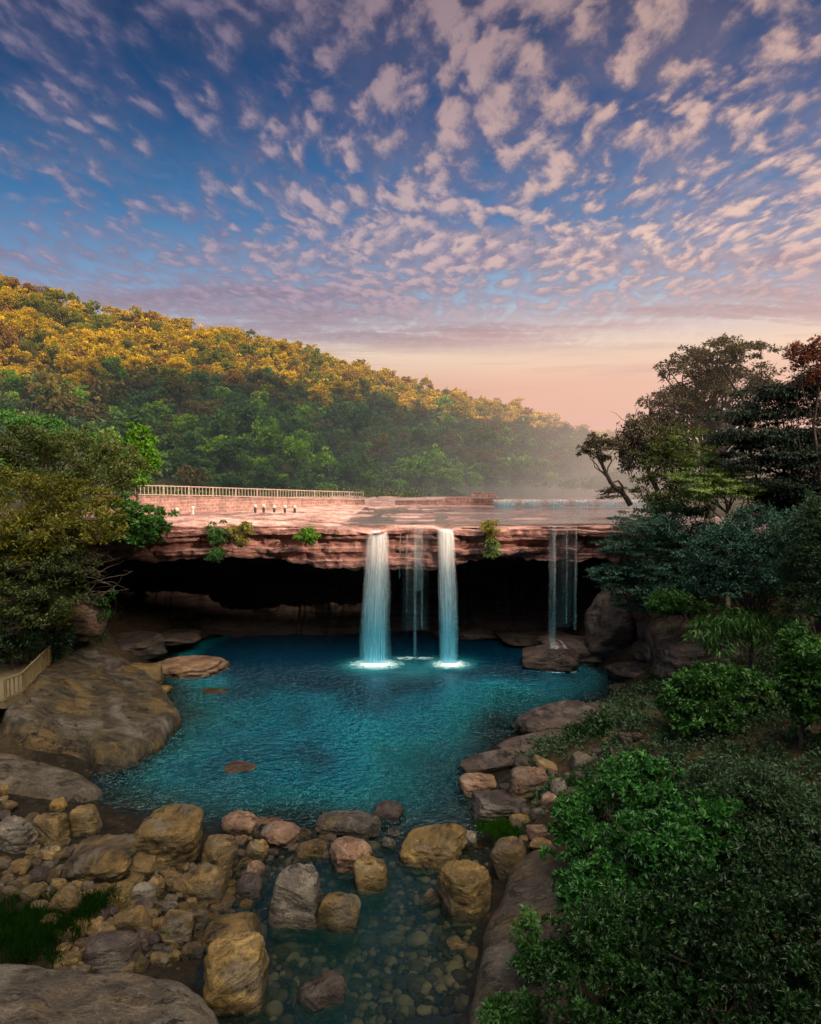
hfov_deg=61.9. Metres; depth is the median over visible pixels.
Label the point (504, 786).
stone
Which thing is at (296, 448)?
hill tree
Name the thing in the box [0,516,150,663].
undergrowth
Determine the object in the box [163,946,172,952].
stone
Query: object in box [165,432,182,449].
hill tree
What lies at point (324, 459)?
hill tree
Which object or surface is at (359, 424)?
hill tree
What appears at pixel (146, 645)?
boulder
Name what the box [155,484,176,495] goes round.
hill tree
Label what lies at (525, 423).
forest
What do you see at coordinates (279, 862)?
stone
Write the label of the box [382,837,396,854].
boulder
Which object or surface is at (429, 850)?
boulder
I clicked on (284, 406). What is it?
hill tree
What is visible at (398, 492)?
undergrowth
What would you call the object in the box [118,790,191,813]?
boulder
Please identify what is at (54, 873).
stone
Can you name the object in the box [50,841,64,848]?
stone
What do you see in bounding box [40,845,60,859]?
boulder
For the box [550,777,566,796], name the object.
boulder
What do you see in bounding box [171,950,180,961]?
stone
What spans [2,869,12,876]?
stone
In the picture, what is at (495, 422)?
hill tree
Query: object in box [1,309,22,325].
hill tree
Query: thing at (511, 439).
hill tree
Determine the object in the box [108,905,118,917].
stone
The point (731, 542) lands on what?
tree
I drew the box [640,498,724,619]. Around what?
tree
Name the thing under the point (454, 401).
hill tree
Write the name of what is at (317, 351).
hill tree
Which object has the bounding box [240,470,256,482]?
hill tree
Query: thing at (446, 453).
hill tree
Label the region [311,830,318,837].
stone
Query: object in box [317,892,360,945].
boulder
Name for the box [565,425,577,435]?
hill tree
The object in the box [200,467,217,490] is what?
hill tree
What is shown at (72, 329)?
hill tree
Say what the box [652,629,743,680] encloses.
boulder
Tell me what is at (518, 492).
water
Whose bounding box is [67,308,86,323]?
hill tree
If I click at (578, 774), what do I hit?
stone
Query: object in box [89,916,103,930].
boulder
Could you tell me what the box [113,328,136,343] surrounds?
hill tree
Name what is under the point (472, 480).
hill tree
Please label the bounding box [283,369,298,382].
hill tree
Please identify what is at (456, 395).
hill tree
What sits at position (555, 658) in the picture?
boulder
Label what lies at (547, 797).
boulder
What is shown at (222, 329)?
hill tree
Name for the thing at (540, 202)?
sky
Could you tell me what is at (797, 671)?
shrub
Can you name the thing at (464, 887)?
boulder
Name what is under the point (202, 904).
stone
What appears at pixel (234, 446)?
hill tree
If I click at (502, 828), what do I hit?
grass tuft
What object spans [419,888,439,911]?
boulder
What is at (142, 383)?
hill tree
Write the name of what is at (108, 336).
hill tree
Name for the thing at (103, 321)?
hill tree
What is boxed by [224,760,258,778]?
boulder
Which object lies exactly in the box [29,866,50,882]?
stone
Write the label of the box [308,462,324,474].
hill tree
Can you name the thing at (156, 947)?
stone
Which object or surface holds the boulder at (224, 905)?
on the ground
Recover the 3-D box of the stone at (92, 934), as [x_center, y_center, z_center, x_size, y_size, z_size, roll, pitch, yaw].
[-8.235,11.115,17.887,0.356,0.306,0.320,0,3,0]
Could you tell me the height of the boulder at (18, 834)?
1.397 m
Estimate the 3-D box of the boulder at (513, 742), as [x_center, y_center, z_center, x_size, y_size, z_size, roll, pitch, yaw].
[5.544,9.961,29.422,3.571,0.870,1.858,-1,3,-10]
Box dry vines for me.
[53,544,132,612]
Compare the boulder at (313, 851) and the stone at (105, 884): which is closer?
the stone at (105, 884)
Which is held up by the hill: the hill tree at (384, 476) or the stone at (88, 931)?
the hill tree at (384, 476)
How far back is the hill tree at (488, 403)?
329.79 m
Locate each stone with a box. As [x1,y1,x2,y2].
[0,795,8,803]
[0,800,17,811]
[0,810,11,819]
[0,856,11,871]
[0,874,15,885]
[1,885,16,894]
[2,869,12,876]
[7,859,31,874]
[10,888,21,896]
[14,874,31,888]
[19,883,44,903]
[24,812,39,822]
[24,855,34,860]
[25,845,39,853]
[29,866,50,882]
[30,900,48,912]
[31,858,41,867]
[34,851,43,859]
[37,838,44,845]
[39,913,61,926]
[40,892,52,901]
[41,861,55,868]
[45,885,55,891]
[46,869,60,882]
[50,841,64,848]
[50,878,66,890]
[51,857,59,865]
[53,849,70,860]
[55,864,63,871]
[56,942,72,951]
[58,837,70,845]
[62,935,71,941]
[64,846,74,854]
[70,961,90,972]
[71,880,82,890]
[72,937,90,949]
[79,947,84,960]
[82,881,93,889]
[85,927,94,936]
[88,930,97,937]
[92,883,99,889]
[93,906,109,919]
[97,882,111,891]
[97,921,115,932]
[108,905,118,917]
[114,879,133,892]
[121,961,134,972]
[127,873,145,885]
[132,952,149,973]
[136,897,153,909]
[145,951,154,957]
[146,908,158,919]
[149,951,168,966]
[150,930,161,943]
[152,918,163,930]
[152,943,165,951]
[153,899,163,908]
[159,869,169,876]
[163,894,177,902]
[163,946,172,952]
[171,943,179,950]
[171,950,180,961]
[176,862,188,873]
[176,893,182,899]
[179,901,189,910]
[180,953,188,960]
[181,941,203,959]
[186,897,196,908]
[188,862,196,870]
[192,900,209,910]
[193,923,203,931]
[193,931,202,938]
[197,936,204,944]
[208,909,218,920]
[225,868,232,878]
[226,887,235,895]
[226,908,234,913]
[227,879,236,887]
[233,865,240,872]
[233,872,241,881]
[233,894,239,906]
[235,835,247,846]
[235,908,245,912]
[237,857,252,870]
[238,849,245,857]
[238,899,254,911]
[254,831,260,837]
[262,878,267,885]
[265,857,273,865]
[265,866,271,876]
[265,883,274,890]
[269,847,278,858]
[272,872,278,879]
[275,859,283,867]
[276,866,284,872]
[278,849,287,856]
[287,842,298,853]
[291,857,300,864]
[300,828,311,841]
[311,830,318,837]
[315,859,323,867]
[323,851,330,863]
[500,783,508,789]
[509,817,522,830]
[519,805,530,814]
[519,835,529,842]
[529,806,544,820]
[531,799,540,806]
[541,844,555,853]
[546,769,556,776]
[564,787,575,797]
[574,771,585,780]
[592,748,604,757]
[602,737,613,744]
[608,746,621,756]
[618,732,633,744]
[631,732,642,741]
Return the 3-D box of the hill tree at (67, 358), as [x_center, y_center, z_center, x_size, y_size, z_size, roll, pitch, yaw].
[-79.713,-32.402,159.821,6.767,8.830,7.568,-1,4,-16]
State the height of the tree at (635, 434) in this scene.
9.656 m
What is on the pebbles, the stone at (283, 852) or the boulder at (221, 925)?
the stone at (283, 852)
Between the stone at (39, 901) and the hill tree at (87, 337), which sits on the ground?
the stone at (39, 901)
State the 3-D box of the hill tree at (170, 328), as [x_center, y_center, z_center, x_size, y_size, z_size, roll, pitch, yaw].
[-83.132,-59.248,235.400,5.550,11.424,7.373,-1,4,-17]
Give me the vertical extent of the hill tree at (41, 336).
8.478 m
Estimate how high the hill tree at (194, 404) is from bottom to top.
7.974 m
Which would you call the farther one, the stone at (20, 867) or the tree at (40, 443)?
the tree at (40, 443)
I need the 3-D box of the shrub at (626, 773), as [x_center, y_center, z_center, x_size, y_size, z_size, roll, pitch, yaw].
[5.976,8.373,19.223,5.028,4.305,3.610,0,3,0]
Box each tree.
[0,289,21,306]
[0,319,20,348]
[0,345,28,365]
[0,367,17,388]
[0,369,25,394]
[0,380,28,391]
[0,406,121,506]
[0,421,159,580]
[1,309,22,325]
[7,315,35,350]
[17,340,37,360]
[19,306,39,321]
[21,282,45,293]
[21,370,60,396]
[24,293,51,318]
[28,328,51,342]
[29,318,42,341]
[38,328,60,342]
[39,342,68,368]
[40,317,59,330]
[41,336,65,362]
[44,290,66,303]
[44,379,88,396]
[45,303,72,324]
[48,342,74,350]
[54,353,81,376]
[62,326,80,337]
[62,374,81,388]
[64,338,79,355]
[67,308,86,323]
[67,369,90,389]
[71,327,88,340]
[74,356,103,385]
[75,322,97,334]
[79,329,114,345]
[86,328,122,365]
[86,343,116,366]
[88,344,112,362]
[93,368,115,381]
[97,314,115,329]
[100,355,125,380]
[100,421,166,509]
[109,339,124,348]
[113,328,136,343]
[120,338,136,351]
[121,352,148,375]
[125,374,154,395]
[127,319,148,333]
[128,333,145,345]
[131,326,166,351]
[135,370,156,385]
[147,321,165,332]
[152,378,172,394]
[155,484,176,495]
[156,346,173,356]
[156,365,186,393]
[158,355,188,377]
[158,449,180,476]
[161,322,175,336]
[161,333,180,347]
[161,375,201,415]
[165,340,176,348]
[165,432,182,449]
[167,433,200,456]
[169,414,198,431]
[170,447,193,479]
[174,340,190,353]
[175,463,212,490]
[176,347,196,358]
[182,329,198,339]
[182,370,216,400]
[182,399,208,417]
[182,455,200,468]
[188,324,220,348]
[188,368,214,384]
[189,340,207,351]
[192,364,213,377]
[192,433,207,456]
[193,469,222,494]
[194,444,211,458]
[197,457,216,473]
[198,348,221,372]
[199,409,241,438]
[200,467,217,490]
[202,434,244,470]
[206,340,237,366]
[212,434,255,475]
[214,325,231,336]
[217,471,245,495]
[221,368,247,392]
[224,405,259,431]
[225,328,247,342]
[229,401,273,453]
[231,436,251,451]
[235,366,265,392]
[236,340,258,359]
[236,454,255,473]
[240,383,258,401]
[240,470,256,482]
[242,479,259,490]
[243,422,282,465]
[245,416,279,436]
[246,456,274,477]
[247,464,278,491]
[249,390,270,408]
[251,426,291,453]
[259,408,279,424]
[263,373,288,389]
[264,454,282,470]
[265,385,284,404]
[267,408,291,432]
[267,476,298,496]
[271,399,296,432]
[273,378,291,392]
[274,338,296,357]
[276,436,312,482]
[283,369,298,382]
[286,366,302,378]
[286,415,316,437]
[287,379,310,396]
[288,399,306,415]
[290,429,315,464]
[292,442,309,465]
[293,469,311,485]
[294,404,314,419]
[300,347,321,357]
[302,367,329,381]
[303,431,326,453]
[305,352,327,366]
[306,408,320,423]
[307,381,337,407]
[307,446,340,476]
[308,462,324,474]
[308,474,331,489]
[311,429,341,451]
[315,482,331,490]
[321,403,354,428]
[327,376,347,401]
[328,459,365,490]
[333,427,353,444]
[334,405,371,441]
[336,439,356,456]
[341,371,364,384]
[348,405,376,437]
[349,376,374,395]
[352,451,387,485]
[354,469,382,493]
[369,431,394,464]
[370,396,398,416]
[372,465,390,486]
[375,433,394,452]
[377,388,399,398]
[382,394,399,405]
[389,473,405,485]
[393,457,434,492]
[393,478,409,489]
[399,468,415,487]
[404,423,427,434]
[406,454,422,465]
[409,405,427,422]
[409,428,447,449]
[411,468,433,491]
[421,444,445,459]
[422,437,444,449]
[423,443,447,467]
[429,463,464,492]
[432,396,453,412]
[435,458,465,488]
[439,412,457,425]
[441,400,470,420]
[441,449,449,459]
[445,397,463,409]
[445,453,476,482]
[449,390,468,403]
[453,460,468,483]
[455,419,471,435]
[460,427,501,455]
[464,471,484,484]
[470,462,497,484]
[472,402,494,417]
[472,419,506,437]
[475,448,505,469]
[480,399,498,412]
[485,419,504,428]
[487,434,517,457]
[496,454,535,470]
[498,458,528,484]
[500,437,518,449]
[508,397,524,412]
[528,457,556,473]
[538,473,558,484]
[540,453,562,466]
[545,472,560,484]
[549,460,574,481]
[552,423,575,436]
[561,445,591,471]
[562,432,585,445]
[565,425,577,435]
[573,431,632,505]
[582,508,705,664]
[610,398,699,517]
[628,421,729,581]
[634,332,796,515]
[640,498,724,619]
[658,452,787,630]
[670,497,820,670]
[695,366,820,620]
[763,489,820,643]
[780,334,820,491]
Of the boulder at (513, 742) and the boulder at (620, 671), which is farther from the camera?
the boulder at (620, 671)
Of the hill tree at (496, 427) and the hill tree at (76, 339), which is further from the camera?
the hill tree at (496, 427)
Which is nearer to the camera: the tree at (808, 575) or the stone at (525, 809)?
the stone at (525, 809)
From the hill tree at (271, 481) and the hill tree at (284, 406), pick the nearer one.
the hill tree at (271, 481)
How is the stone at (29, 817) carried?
on the ground
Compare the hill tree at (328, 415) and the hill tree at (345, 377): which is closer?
the hill tree at (328, 415)
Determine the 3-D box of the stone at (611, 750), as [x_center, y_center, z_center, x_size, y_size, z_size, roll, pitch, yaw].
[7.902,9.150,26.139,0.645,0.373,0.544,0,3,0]
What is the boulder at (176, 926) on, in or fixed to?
on the ground
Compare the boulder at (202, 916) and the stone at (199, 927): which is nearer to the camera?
the stone at (199, 927)
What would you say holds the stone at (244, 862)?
on the ground
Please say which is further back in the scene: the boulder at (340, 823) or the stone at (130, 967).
the boulder at (340, 823)
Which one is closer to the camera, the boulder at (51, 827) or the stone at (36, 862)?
the stone at (36, 862)
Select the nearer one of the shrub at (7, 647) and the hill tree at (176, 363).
the shrub at (7, 647)
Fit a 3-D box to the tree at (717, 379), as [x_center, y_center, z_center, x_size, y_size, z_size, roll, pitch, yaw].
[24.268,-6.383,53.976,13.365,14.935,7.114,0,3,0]
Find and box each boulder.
[0,785,8,795]
[0,815,38,853]
[31,812,70,845]
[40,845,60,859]
[47,882,82,918]
[49,797,67,812]
[53,950,82,968]
[54,603,107,637]
[61,833,136,883]
[65,926,77,939]
[69,804,102,836]
[69,917,92,928]
[83,930,141,973]
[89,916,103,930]
[93,657,130,670]
[107,891,130,911]
[112,904,153,934]
[115,631,167,659]
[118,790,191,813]
[129,854,159,878]
[129,881,157,901]
[132,662,163,685]
[134,803,203,868]
[136,929,149,953]
[148,874,164,897]
[158,655,229,684]
[158,909,193,947]
[161,685,172,693]
[161,901,179,915]
[162,629,201,646]
[164,870,182,890]
[171,862,228,904]
[186,909,196,919]
[196,909,209,925]
[200,687,233,707]
[201,834,237,870]
[202,911,260,955]
[202,931,268,1023]
[210,894,234,914]
[221,810,260,836]
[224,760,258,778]
[235,872,263,906]
[244,839,268,861]
[244,860,265,877]
[258,817,284,828]
[260,820,300,849]
[267,863,322,942]
[292,970,344,1023]
[295,839,328,864]
[315,810,381,838]
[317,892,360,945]
[318,831,337,845]
[329,836,371,883]
[346,835,369,841]
[353,855,388,908]
[373,800,404,828]
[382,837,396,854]
[386,827,401,839]
[396,823,467,875]
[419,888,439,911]
[431,627,498,639]
[437,859,491,927]
[445,938,469,956]
[458,773,496,799]
[459,748,519,773]
[463,830,478,850]
[471,789,526,824]
[490,836,526,880]
[495,628,570,646]
[496,729,570,755]
[509,766,548,799]
[509,813,530,823]
[512,700,602,734]
[513,756,530,767]
[521,644,579,671]
[525,824,549,839]
[529,837,551,849]
[532,755,557,771]
[536,635,601,668]
[540,791,556,811]
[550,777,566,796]
[571,751,592,770]
[584,589,637,659]
[589,702,617,707]
[604,661,642,681]
[608,683,622,691]
[628,592,668,622]
[630,641,651,662]
[636,614,693,642]
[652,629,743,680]
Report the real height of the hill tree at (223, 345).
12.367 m
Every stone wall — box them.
[95,495,364,516]
[395,492,503,504]
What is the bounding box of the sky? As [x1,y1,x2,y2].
[0,0,820,438]
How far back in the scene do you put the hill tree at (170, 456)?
113.26 m
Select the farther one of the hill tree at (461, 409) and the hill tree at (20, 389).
the hill tree at (461, 409)
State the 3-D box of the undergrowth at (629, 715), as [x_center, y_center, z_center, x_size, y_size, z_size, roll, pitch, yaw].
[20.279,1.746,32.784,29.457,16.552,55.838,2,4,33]
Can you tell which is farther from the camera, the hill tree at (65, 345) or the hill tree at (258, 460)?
the hill tree at (65, 345)
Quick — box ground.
[0,442,820,1023]
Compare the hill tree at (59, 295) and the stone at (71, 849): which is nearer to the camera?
the stone at (71, 849)
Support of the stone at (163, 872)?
on the ground
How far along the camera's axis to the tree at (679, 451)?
46.16 m
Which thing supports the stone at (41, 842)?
on the ground
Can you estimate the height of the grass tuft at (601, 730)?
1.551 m
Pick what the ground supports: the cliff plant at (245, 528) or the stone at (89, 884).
the stone at (89, 884)
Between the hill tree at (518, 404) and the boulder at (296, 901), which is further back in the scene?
the hill tree at (518, 404)
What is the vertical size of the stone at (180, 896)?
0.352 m
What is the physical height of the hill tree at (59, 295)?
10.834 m
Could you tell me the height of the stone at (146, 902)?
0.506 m
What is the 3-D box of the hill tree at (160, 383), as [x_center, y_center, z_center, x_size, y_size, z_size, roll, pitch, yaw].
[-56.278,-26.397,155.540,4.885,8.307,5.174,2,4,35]
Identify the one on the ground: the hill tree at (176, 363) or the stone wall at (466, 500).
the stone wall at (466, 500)
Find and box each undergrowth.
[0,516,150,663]
[115,452,699,497]
[512,551,820,1023]
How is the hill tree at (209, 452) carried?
on the hill
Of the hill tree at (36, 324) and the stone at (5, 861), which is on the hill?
the hill tree at (36, 324)
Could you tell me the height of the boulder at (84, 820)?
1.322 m
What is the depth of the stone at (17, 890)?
19.19 m
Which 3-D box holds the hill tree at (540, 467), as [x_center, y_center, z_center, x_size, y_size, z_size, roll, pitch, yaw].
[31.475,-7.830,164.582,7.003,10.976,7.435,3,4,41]
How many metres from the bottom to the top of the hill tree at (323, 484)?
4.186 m
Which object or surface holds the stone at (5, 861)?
on the ground
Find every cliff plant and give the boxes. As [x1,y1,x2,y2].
[204,547,226,562]
[205,519,230,547]
[226,521,256,548]
[292,526,321,546]
[478,519,500,539]
[482,539,502,559]
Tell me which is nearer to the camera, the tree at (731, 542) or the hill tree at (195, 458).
the tree at (731, 542)
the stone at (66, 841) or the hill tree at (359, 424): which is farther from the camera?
the hill tree at (359, 424)
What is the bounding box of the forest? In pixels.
[0,272,698,496]
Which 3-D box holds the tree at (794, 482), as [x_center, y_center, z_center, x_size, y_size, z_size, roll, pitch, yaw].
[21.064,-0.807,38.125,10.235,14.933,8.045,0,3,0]
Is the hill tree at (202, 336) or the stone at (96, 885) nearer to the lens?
the stone at (96, 885)
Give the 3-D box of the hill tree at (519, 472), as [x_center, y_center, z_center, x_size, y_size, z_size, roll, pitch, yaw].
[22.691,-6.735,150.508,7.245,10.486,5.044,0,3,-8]
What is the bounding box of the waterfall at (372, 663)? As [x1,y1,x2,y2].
[350,530,415,668]
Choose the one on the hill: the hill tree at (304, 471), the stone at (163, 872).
the hill tree at (304, 471)
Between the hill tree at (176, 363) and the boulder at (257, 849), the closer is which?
the boulder at (257, 849)
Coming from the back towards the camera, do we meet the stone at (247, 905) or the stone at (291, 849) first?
the stone at (291, 849)
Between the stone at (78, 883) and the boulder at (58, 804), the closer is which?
the stone at (78, 883)
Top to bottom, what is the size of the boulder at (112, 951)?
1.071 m
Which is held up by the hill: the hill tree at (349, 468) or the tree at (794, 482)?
the hill tree at (349, 468)
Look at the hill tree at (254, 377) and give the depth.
182.74 m
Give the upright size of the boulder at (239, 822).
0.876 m
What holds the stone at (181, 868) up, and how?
on the ground
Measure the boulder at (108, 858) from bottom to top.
1.214 m
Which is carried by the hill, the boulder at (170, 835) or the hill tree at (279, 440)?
the hill tree at (279, 440)
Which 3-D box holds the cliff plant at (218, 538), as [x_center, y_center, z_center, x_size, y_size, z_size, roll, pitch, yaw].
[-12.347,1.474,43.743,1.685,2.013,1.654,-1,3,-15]
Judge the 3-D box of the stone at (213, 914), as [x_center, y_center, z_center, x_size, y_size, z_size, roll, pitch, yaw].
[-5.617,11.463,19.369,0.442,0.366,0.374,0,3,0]
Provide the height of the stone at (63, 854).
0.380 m
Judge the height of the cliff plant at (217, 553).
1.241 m
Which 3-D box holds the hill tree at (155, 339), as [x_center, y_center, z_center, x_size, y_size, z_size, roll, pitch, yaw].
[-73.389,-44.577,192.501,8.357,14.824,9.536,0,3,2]
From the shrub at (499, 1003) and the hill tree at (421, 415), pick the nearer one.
the shrub at (499, 1003)
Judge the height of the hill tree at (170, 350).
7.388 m
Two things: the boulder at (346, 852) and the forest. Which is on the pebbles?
the boulder at (346, 852)
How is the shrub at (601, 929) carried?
on the ground
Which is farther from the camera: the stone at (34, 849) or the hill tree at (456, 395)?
the hill tree at (456, 395)
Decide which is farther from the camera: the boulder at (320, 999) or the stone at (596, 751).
the stone at (596, 751)
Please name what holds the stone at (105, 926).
on the ground
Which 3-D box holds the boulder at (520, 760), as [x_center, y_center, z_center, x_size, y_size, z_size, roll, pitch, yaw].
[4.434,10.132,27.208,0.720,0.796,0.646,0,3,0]
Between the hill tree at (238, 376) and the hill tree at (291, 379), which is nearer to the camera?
the hill tree at (238, 376)
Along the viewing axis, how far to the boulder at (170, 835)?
21.03 m
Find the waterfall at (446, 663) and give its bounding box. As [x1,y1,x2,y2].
[418,529,468,668]
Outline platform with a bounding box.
[0,663,50,708]
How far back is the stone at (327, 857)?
22.25 m
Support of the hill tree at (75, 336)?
on the hill
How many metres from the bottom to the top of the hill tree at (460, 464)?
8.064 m
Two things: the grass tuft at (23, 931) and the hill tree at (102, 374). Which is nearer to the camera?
the grass tuft at (23, 931)
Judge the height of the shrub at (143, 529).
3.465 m
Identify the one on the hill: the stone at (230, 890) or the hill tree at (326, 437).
the hill tree at (326, 437)
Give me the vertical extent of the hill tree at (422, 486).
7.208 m
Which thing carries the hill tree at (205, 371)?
on the hill
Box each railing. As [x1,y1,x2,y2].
[3,645,50,700]
[135,485,363,499]
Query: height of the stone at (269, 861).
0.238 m
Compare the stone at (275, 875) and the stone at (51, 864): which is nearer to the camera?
the stone at (51, 864)
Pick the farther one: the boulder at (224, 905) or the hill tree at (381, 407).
the hill tree at (381, 407)
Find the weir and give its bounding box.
[494,499,644,507]
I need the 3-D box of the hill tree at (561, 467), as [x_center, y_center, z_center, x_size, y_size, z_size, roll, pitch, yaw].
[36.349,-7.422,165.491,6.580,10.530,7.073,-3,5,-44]
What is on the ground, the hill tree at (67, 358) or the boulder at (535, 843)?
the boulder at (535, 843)
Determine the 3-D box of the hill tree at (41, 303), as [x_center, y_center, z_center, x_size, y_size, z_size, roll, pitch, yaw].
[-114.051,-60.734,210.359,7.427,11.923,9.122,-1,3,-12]
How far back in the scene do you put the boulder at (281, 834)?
22.98 m
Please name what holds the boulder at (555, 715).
on the ground
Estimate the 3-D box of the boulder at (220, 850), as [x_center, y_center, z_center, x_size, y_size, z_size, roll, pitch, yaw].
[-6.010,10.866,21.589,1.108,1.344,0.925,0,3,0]
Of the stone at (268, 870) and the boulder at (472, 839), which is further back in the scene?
the boulder at (472, 839)
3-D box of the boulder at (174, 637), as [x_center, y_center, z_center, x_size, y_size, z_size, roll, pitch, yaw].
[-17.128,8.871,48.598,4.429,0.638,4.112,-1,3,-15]
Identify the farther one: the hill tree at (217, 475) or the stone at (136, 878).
the hill tree at (217, 475)
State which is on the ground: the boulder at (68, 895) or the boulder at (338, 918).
the boulder at (68, 895)
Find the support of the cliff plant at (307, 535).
on the cliff
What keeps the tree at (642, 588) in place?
on the ground
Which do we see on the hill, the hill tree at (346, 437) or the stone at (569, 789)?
the hill tree at (346, 437)
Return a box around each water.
[89,630,617,846]
[346,507,768,528]
[446,485,671,498]
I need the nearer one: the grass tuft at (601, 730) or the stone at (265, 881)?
the stone at (265, 881)
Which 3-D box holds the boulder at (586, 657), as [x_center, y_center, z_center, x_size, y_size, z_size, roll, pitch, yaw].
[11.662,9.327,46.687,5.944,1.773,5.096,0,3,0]
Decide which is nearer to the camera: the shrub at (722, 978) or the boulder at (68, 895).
the shrub at (722, 978)
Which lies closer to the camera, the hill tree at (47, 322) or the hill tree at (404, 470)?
the hill tree at (404, 470)
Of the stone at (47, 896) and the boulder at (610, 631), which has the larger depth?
the boulder at (610, 631)
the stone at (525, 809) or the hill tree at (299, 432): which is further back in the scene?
the hill tree at (299, 432)
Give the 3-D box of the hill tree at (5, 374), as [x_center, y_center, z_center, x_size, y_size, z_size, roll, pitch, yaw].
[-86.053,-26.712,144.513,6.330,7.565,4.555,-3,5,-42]
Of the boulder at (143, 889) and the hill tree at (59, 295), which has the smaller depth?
the boulder at (143, 889)
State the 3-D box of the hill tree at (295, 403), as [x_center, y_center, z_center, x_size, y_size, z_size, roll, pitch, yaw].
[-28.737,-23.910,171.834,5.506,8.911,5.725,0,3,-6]
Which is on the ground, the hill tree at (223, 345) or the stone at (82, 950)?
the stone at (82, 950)
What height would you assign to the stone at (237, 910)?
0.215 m
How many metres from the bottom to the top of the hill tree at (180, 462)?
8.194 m
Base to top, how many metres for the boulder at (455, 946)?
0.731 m
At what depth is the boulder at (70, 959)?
16.68 m
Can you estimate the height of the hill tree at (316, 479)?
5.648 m
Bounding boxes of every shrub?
[0,461,130,644]
[0,528,103,665]
[0,594,52,669]
[19,573,77,659]
[37,620,77,660]
[87,588,118,647]
[99,492,180,548]
[473,984,549,1023]
[505,892,548,988]
[516,879,717,1023]
[539,737,693,881]
[550,784,754,935]
[613,831,820,1023]
[642,585,711,644]
[653,659,786,736]
[676,748,820,875]
[773,619,820,752]
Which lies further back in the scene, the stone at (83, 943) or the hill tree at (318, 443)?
the hill tree at (318, 443)
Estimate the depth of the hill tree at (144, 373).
159.98 m
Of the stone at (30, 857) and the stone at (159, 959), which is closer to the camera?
the stone at (159, 959)
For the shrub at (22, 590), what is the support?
on the ground
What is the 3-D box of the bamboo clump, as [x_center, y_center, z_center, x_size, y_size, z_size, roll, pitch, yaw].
[15.205,6.097,30.856,6.443,4.797,3.374,0,3,0]
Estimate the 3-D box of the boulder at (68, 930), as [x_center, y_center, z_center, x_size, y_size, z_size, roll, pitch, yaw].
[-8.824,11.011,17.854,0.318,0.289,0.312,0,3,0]
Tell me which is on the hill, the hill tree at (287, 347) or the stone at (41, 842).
the hill tree at (287, 347)
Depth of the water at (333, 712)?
39.73 m
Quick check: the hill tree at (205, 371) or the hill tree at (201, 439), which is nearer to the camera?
the hill tree at (201, 439)
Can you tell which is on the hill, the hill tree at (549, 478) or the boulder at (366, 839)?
the hill tree at (549, 478)
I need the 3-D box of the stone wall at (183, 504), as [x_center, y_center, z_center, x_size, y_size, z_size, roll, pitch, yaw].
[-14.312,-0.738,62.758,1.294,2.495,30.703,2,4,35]
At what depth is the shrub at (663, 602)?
35.99 m
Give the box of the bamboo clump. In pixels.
[682,600,815,666]
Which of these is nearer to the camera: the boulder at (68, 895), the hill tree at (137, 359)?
the boulder at (68, 895)
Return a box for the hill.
[0,294,560,498]
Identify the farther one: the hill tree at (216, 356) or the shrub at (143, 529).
the hill tree at (216, 356)
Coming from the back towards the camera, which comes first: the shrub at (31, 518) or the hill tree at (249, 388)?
the hill tree at (249, 388)
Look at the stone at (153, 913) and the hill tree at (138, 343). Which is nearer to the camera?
the stone at (153, 913)
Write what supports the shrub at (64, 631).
on the ground
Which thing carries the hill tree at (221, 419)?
on the hill
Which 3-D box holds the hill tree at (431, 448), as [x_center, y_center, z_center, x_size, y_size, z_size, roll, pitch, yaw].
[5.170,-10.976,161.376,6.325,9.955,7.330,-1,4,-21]
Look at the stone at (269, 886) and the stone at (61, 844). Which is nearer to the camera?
the stone at (269, 886)
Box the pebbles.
[248,839,488,1023]
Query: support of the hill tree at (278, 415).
on the hill
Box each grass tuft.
[0,875,102,967]
[64,881,131,926]
[466,813,531,843]
[550,705,631,743]
[561,763,601,791]
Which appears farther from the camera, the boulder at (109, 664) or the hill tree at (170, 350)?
the hill tree at (170, 350)
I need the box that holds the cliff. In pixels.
[1,495,801,641]
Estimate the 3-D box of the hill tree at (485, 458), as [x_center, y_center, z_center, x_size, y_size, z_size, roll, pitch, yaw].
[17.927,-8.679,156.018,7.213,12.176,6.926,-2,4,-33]
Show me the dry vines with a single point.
(88, 591)
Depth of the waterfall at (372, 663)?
44.54 m
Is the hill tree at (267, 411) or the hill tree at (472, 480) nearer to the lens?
the hill tree at (472, 480)
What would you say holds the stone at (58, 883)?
on the ground
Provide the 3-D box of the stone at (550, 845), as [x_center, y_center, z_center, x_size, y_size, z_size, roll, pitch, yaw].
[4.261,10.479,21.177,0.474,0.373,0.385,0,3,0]
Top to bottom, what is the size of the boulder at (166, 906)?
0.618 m
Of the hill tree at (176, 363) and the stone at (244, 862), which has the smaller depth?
the stone at (244, 862)
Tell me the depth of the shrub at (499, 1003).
14.12 m
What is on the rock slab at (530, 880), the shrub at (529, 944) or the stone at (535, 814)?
the shrub at (529, 944)
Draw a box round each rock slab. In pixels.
[0,645,185,788]
[0,753,104,802]
[0,964,218,1023]
[468,850,584,1023]
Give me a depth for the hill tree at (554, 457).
189.60 m
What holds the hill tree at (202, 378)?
on the hill
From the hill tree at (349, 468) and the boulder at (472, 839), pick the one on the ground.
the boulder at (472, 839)
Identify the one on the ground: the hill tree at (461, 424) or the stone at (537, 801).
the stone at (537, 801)
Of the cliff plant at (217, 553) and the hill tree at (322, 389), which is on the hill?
the hill tree at (322, 389)
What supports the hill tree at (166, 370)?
on the hill
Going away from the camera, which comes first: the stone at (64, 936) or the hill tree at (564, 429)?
the stone at (64, 936)
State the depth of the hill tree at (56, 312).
207.14 m
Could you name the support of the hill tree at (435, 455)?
on the hill
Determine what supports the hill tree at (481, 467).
on the hill
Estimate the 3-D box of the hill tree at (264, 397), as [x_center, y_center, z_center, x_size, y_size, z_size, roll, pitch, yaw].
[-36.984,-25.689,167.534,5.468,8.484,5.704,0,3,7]
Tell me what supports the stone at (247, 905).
on the pebbles

